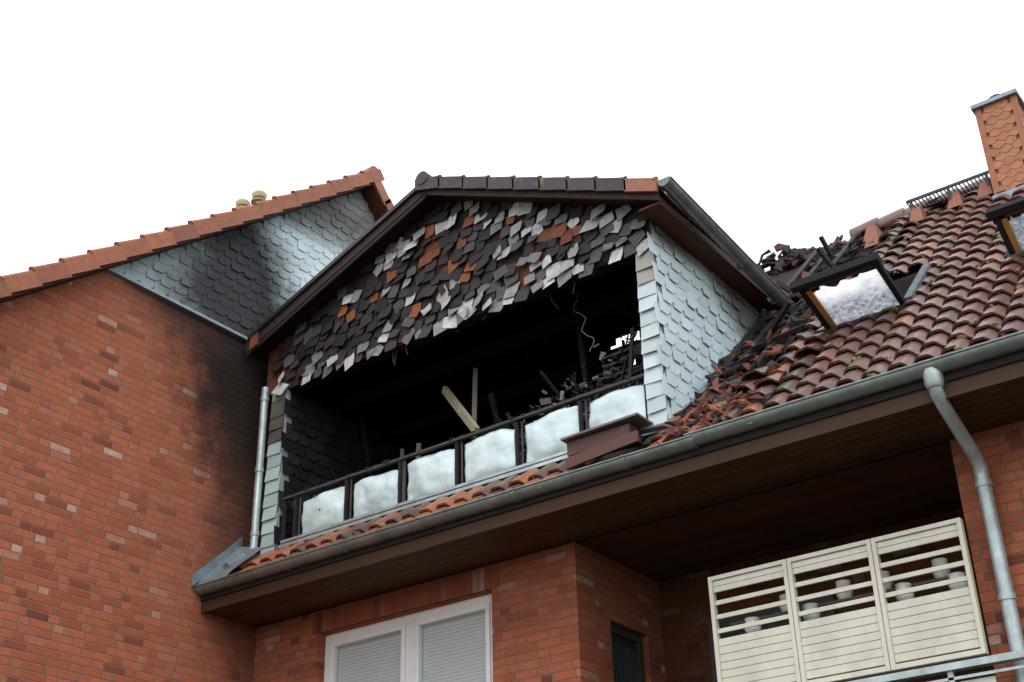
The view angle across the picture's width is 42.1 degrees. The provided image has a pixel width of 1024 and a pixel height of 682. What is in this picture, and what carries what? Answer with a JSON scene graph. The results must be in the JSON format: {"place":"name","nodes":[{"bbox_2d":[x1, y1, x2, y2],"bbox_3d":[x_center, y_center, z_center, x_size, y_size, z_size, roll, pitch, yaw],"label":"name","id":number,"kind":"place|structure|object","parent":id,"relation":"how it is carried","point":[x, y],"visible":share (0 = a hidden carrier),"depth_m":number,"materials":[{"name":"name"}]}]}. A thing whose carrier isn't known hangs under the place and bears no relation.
{"place":"outdoors","nodes":[
{"label":"outdoors","id":0,"kind":"place"},
{"bbox_2d":[235,190,266,207],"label":"chimney pots","id":1,"kind":"object","parent":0,"point":[259,195],"visible":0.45,"depth_m":20.39,"materials":[{"name":"beige ceramic"}]},
{"bbox_2d":[248,387,268,558],"bbox_3d":[-2.859,1.458,14.777,0.102,2.146,0.242,-21,-34,31],"label":"dormer downpipe","id":2,"kind":"object","parent":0,"point":[259,472],"visible":0.91,"depth_m":14.82,"materials":[{"name":"silver metal"}]},
{"bbox_2d":[337,611,485,681],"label":"window blind","id":3,"kind":"object","parent":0,"point":[453,650],"depth_m":13.05,"materials":[{"name":"white plastic"}]},
{"bbox_2d":[246,187,659,357],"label":"dormer bargeboards","id":4,"kind":"object","parent":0,"point":[338,269],"visible":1,"depth_m":14.77,"materials":[{"name":"brown wood"}]},
{"bbox_2d":[247,188,417,340],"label":"dormer verge trim","id":5,"kind":"structure","parent":4,"relation":"attached to","point":[340,256],"depth_m":15.10,"materials":[{"name":"grey metal"}]},
{"bbox_2d":[260,222,760,554],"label":"dormer cheek slates","id":6,"kind":"object","parent":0,"point":[691,339],"visible":0.77,"depth_m":12.81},
{"bbox_2d":[0,0,1023,364],"label":"sky","id":7,"kind":"structure","parent":0,"point":[794,123],"materials":[{"name":"white"}]},
{"bbox_2d":[658,508,995,681],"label":"recess back wall","id":8,"kind":"structure","parent":0,"point":[685,608],"depth_m":12.66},
{"bbox_2d":[960,676,996,681],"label":"balcony parapet panel","id":9,"kind":"structure","parent":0,"point":[989,679],"depth_m":9.41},
{"bbox_2d":[981,97,1023,185],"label":"chimney","id":10,"kind":"object","parent":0,"point":[988,134],"visible":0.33,"depth_m":15.07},
{"bbox_2d":[974,94,1023,194],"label":"chimney scales","id":11,"kind":"object","parent":10,"relation":"attached to","point":[1002,131],"visible":0.85,"depth_m":15.05,"materials":[{"name":"orange tile"}]},
{"label":"ground","id":12,"kind":"structure","parent":0,"visible":0},
{"bbox_2d":[0,271,271,681],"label":"side wall","id":13,"kind":"structure","parent":12,"relation":"on","point":[129,420],"depth_m":13.54,"materials":[{"name":"brick"}]},
{"bbox_2d":[106,268,247,341],"bbox_3d":[-2.345,0.474,16.624,0.060,0.036,6.800,-21,-34,31],"label":"gable flashing","id":14,"kind":"object","parent":13,"relation":"attached to","point":[165,298],"depth_m":14.91,"materials":[{"name":"grey metal"}]},
{"bbox_2d":[0,183,386,303],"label":"roof deck","id":15,"kind":"structure","parent":13,"relation":"on","point":[376,206],"depth_m":15.63,"materials":[{"name":"brown wood"}]},
{"bbox_2d":[0,166,393,297],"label":"verge tiles","id":16,"kind":"object","parent":15,"relation":"on","point":[60,269],"visible":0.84,"depth_m":14.98,"materials":[{"name":"ceramic"}]},
{"bbox_2d":[113,191,373,335],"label":"gable slates","id":17,"kind":"object","parent":15,"relation":"attached to","point":[279,261],"visible":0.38,"depth_m":16.18,"materials":[{"name":"grey stone"}]},
{"bbox_2d":[123,195,375,335],"bbox_3d":[-2.401,-0.939,17.415,0.001,3.230,7.000,-21,-34,31],"label":"gable backing","id":18,"kind":"object","parent":15,"relation":"attached to","point":[184,247],"depth_m":16.14,"materials":[{"name":"stone"}]},
{"bbox_2d":[592,551,665,681],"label":"recess side walls","id":19,"kind":"structure","parent":12,"relation":"on","point":[627,599],"depth_m":12.76,"materials":[{"name":"red brick"}]},
{"bbox_2d":[611,625,644,681],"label":"recess door","id":20,"kind":"structure","parent":19,"relation":"in","point":[628,656],"depth_m":12.62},
{"bbox_2d":[707,594,846,681],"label":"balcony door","id":21,"kind":"structure","parent":19,"relation":"attached to","point":[724,622],"depth_m":12.56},
{"bbox_2d":[253,420,1023,681],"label":"front walls","id":22,"kind":"structure","parent":12,"relation":"on","point":[544,628],"depth_m":12.14,"materials":[{"name":"brick"}]},
{"bbox_2d":[312,564,499,634],"bbox_3d":[-1.101,2.610,13.344,2.460,0.220,0.024,-21,-34,31],"label":"window lintel","id":23,"kind":"structure","parent":22,"relation":"attached to","point":[454,587],"depth_m":13.29,"materials":[{"name":"brick"}]},
{"bbox_2d":[324,593,492,681],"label":"window frame","id":24,"kind":"object","parent":22,"relation":"attached to","point":[409,627],"visible":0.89,"depth_m":13.17,"materials":[{"name":"white plastic"}]},
{"bbox_2d":[201,359,1023,626],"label":"eaves soffit","id":25,"kind":"structure","parent":22,"relation":"on","point":[888,461],"depth_m":11.67,"materials":[{"name":"brown wood"}]},
{"bbox_2d":[193,330,1023,596],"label":"eaves gutter","id":26,"kind":"object","parent":25,"relation":"attached to","point":[913,373],"visible":1,"depth_m":11.04,"materials":[{"name":"grey metal"}]},
{"bbox_2d":[200,193,1023,600],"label":"roof deck","id":27,"kind":"structure","parent":25,"relation":"on","point":[784,277],"depth_m":11.63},
{"bbox_2d":[191,537,262,585],"bbox_3d":[-2.967,2.298,14.146,0.492,0.740,0.640,-21,-34,31],"label":"corner flashing","id":28,"kind":"object","parent":27,"relation":"attached to","point":[227,561],"visible":1,"depth_m":14.13,"materials":[{"name":"grey metal"}]},
{"bbox_2d":[278,373,648,548],"bbox_3d":[-0.623,1.321,13.234,4.660,0.755,0.097,-21,-34,31],"label":"balcony railing","id":29,"kind":"object","parent":27,"relation":"on","point":[492,456],"visible":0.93,"depth_m":13.18,"materials":[{"name":"glass"}]},
{"bbox_2d":[272,245,752,550],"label":"dormer side posts","id":30,"kind":"object","parent":27,"relation":"on","point":[286,393],"visible":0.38,"depth_m":14.71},
{"bbox_2d":[228,183,1023,574],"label":"roof tiles","id":31,"kind":"object","parent":27,"relation":"on","point":[958,315],"visible":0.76,"depth_m":11.81,"materials":[{"name":"brown tile"}]},
{"bbox_2d":[560,412,671,469],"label":"broken trim","id":32,"kind":"structure","parent":31,"relation":"on","point":[607,438],"depth_m":11.56,"materials":[{"name":"brown wood"}]},
{"bbox_2d":[299,312,962,581],"bbox_3d":[2.430,1.060,16.113,7.300,4.300,7.400,-21,-34,31],"label":"dormer interior","id":33,"kind":"object","parent":27,"relation":"attached to","point":[557,352],"visible":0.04,"depth_m":16.91,"materials":[{"name":"black wood"}]},
{"bbox_2d":[274,390,415,545],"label":"cladding","id":34,"kind":"structure","parent":33,"relation":"attached to","point":[321,442],"depth_m":15.35,"materials":[{"name":"stone"}]},
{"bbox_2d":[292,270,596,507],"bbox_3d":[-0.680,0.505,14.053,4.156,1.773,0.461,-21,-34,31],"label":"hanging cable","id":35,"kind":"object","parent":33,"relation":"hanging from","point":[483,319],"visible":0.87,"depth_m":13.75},
{"bbox_2d":[267,202,654,399],"bbox_3d":[-0.720,-0.821,14.503,5.230,1.633,0.150,-21,-34,31],"label":"dormer gable boarding","id":36,"kind":"object","parent":33,"relation":"attached to","point":[601,266],"visible":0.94,"depth_m":14.34,"materials":[{"name":"black wood"}]},
{"bbox_2d":[271,200,648,394],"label":"dormer gable slates","id":37,"kind":"object","parent":36,"relation":"attached to","point":[453,277],"visible":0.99,"depth_m":14.23,"materials":[{"name":"grey stone"}]},
{"bbox_2d":[250,193,725,428],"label":"dormer roof boards","id":38,"kind":"object","parent":33,"relation":"on","point":[459,384],"visible":0.16,"depth_m":16.56,"materials":[{"name":"black wood"}]},
{"bbox_2d":[245,188,689,349],"bbox_3d":[0.326,-0.407,15.807,5.620,1.356,4.040,-21,-34,31],"label":"dormer roof covering","id":39,"kind":"object","parent":38,"relation":"on","point":[660,189],"visible":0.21,"depth_m":12.75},
{"bbox_2d":[249,171,664,350],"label":"dormer verge tiles","id":40,"kind":"object","parent":39,"relation":"on","point":[424,180],"visible":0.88,"depth_m":13.55,"materials":[{"name":"grey tile"}]},
{"bbox_2d":[639,190,775,312],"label":"dormer eave boards","id":41,"kind":"object","parent":38,"relation":"attached to","point":[675,225],"visible":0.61,"depth_m":13.27,"materials":[{"name":"brown wood"}]},
{"bbox_2d":[657,176,794,307],"bbox_3d":[2.196,-0.902,13.329,0.216,0.382,2.513,-21,-34,31],"label":"dormer gutter","id":42,"kind":"object","parent":41,"relation":"attached to","point":[697,213],"visible":0.88,"depth_m":13.16,"materials":[{"name":"grey metal"}]},
{"bbox_2d":[329,265,647,527],"bbox_3d":[0.180,0.746,15.000,4.820,3.897,2.700,-21,-34,31],"label":"charred debris","id":43,"kind":"object","parent":33,"relation":"in","point":[611,302],"visible":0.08,"depth_m":15.03,"materials":[{"name":"black wood"}]},
{"bbox_2d":[283,207,1023,555],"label":"roof moss","id":44,"kind":"object","parent":27,"relation":"on","point":[973,321],"visible":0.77,"depth_m":11.69,"materials":[{"name":"green plant"}]},
{"bbox_2d":[642,381,707,444],"bbox_3d":[1.908,0.368,12.776,0.850,2.046,2.206,-21,-34,31],"label":"dormer base flashing","id":45,"kind":"object","parent":27,"relation":"on","point":[652,434],"visible":0.14,"depth_m":11.71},
{"bbox_2d":[657,218,903,443],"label":"broken roof tiles","id":46,"kind":"object","parent":27,"relation":"on","point":[770,336],"visible":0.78,"depth_m":13.06,"materials":[{"name":"tile"}]},
{"bbox_2d":[806,267,872,327],"bbox_3d":[3.095,-0.381,12.092,0.650,0.234,0.621,-21,-34,31],"label":"timber lining","id":47,"kind":"object","parent":27,"relation":"on","point":[821,308],"visible":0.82,"depth_m":12.15,"materials":[{"name":"brown wood"}]},
{"bbox_2d":[814,269,899,324],"bbox_3d":[3.122,-0.382,12.087,0.640,0.177,0.564,-21,-34,31],"label":"pane","id":48,"kind":"object","parent":47,"relation":"in","point":[862,294],"visible":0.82,"depth_m":12.07,"materials":[{"name":"white glass"}]},
{"bbox_2d":[790,252,931,331],"bbox_3d":[3.308,-0.509,12.481,0.890,0.850,1.497,-21,-34,31],"label":"frame","id":49,"kind":"object","parent":27,"relation":"on","point":[801,286],"visible":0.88,"depth_m":11.96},
{"bbox_2d":[895,275,915,295],"bbox_3d":[3.526,-0.389,12.752,0.730,0.744,0.800,-21,-34,31],"label":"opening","id":50,"kind":"object","parent":27,"relation":"on","point":[904,285],"visible":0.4,"depth_m":12.93,"materials":[{"name":"black"}]},
{"bbox_2d":[849,177,989,237],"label":"ridge tiles","id":51,"kind":"object","parent":27,"relation":"on","point":[885,221],"visible":0.27,"depth_m":16.31,"materials":[{"name":"ceramic"}]},
{"bbox_2d":[863,181,992,247],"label":"tiles","id":52,"kind":"object","parent":27,"relation":"attached to","point":[873,232],"visible":0.92,"depth_m":15.36,"materials":[{"name":"ceramic"}]},
{"bbox_2d":[906,170,992,225],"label":"ridge walkway","id":53,"kind":"structure","parent":27,"relation":"on","point":[948,192],"depth_m":15.52,"materials":[{"name":"metal"}]},
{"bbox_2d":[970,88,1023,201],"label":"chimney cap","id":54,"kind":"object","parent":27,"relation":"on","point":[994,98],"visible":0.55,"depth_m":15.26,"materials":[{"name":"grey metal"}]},
{"bbox_2d":[985,196,1023,263],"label":"frame","id":55,"kind":"object","parent":27,"relation":"on","point":[995,214],"visible":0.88,"depth_m":11.84,"materials":[{"name":"black metal"}]},
{"bbox_2d":[1001,208,1023,256],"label":"timber lining","id":56,"kind":"object","parent":27,"relation":"on","point":[1011,235],"visible":0.88,"depth_m":11.86,"materials":[{"name":"brown wood"}]},
{"bbox_2d":[1009,213,1023,249],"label":"pane","id":57,"kind":"object","parent":56,"relation":"in","point":[1017,225],"visible":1,"depth_m":11.85,"materials":[{"name":"white glass"}]},
{"bbox_2d":[730,572,978,629],"bbox_3d":[2.657,2.139,10.532,2.050,0.200,0.300,-21,-34,31],"label":"balcony shelf","id":58,"kind":"object","parent":22,"relation":"attached to","point":[851,598],"visible":0.29,"depth_m":10.54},
{"bbox_2d":[744,617,761,633],"bbox_3d":[1.971,2.348,10.884,0.144,0.158,0.144,-21,-34,31],"label":"flower pot","id":59,"kind":"object","parent":58,"relation":"on","point":[754,628],"visible":0.36,"depth_m":10.85,"materials":[{"name":"white ceramic"}]},
{"bbox_2d":[779,594,787,611],"bbox_3d":[2.261,2.162,10.922,0.144,0.148,0.144,-21,-34,31],"label":"flower pot","id":60,"kind":"object","parent":58,"relation":"on","point":[783,608],"visible":0.38,"depth_m":10.89,"materials":[{"name":"white ceramic"}]},
{"bbox_2d":[802,603,820,620],"bbox_3d":[2.388,2.187,10.619,0.144,0.168,0.144,-21,-34,31],"label":"flower pot","id":61,"kind":"object","parent":58,"relation":"on","point":[807,606],"visible":0.46,"depth_m":10.59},
{"bbox_2d":[835,580,852,598],"bbox_3d":[2.662,2.007,10.667,0.144,0.158,0.144,-21,-34,31],"label":"flower pot","id":62,"kind":"object","parent":58,"relation":"on","point":[840,584],"visible":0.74,"depth_m":10.63,"materials":[{"name":"white ceramic"}]},
{"bbox_2d":[883,571,892,588],"bbox_3d":[2.927,1.907,10.498,0.144,0.158,0.144,-21,-34,31],"label":"flower pot","id":63,"kind":"object","parent":58,"relation":"on","point":[888,585],"visible":0.22,"depth_m":10.45,"materials":[{"name":"white ceramic"}]},
{"bbox_2d":[895,582,913,600],"bbox_3d":[3.014,1.952,10.218,0.144,0.168,0.144,-21,-34,31],"label":"flower pot","id":64,"kind":"object","parent":58,"relation":"on","point":[902,585],"visible":0.44,"depth_m":10.19,"materials":[{"name":"white ceramic"}]},
{"bbox_2d":[931,558,950,578],"bbox_3d":[3.305,1.765,10.256,0.144,0.158,0.144,-21,-34,31],"label":"flower pot","id":65,"kind":"object","parent":58,"relation":"on","point":[939,562],"visible":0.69,"depth_m":10.22,"materials":[{"name":"white ceramic"}]},
{"bbox_2d":[948,572,967,589],"bbox_3d":[3.352,1.829,10.000,0.144,0.158,0.144,-21,-34,31],"label":"flower pot","id":66,"kind":"object","parent":58,"relation":"on","point":[957,585],"visible":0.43,"depth_m":9.97,"materials":[{"name":"white ceramic"}]},
{"bbox_2d":[848,649,1023,681],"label":"balcony handrail","id":67,"kind":"object","parent":22,"relation":"attached to","point":[950,669],"visible":1,"depth_m":9.51,"materials":[{"name":"grey metal"}]},
{"bbox_2d":[708,517,988,681],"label":"privacy screen","id":68,"kind":"object","parent":67,"relation":"attached to","point":[883,632],"visible":1,"depth_m":10.21,"materials":[{"name":"paint"}]},
{"bbox_2d":[923,367,1023,681],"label":"eaves downpipe","id":69,"kind":"object","parent":22,"relation":"attached to","point":[933,378],"visible":1,"depth_m":9.80,"materials":[{"name":"silver metal"}]}
]}

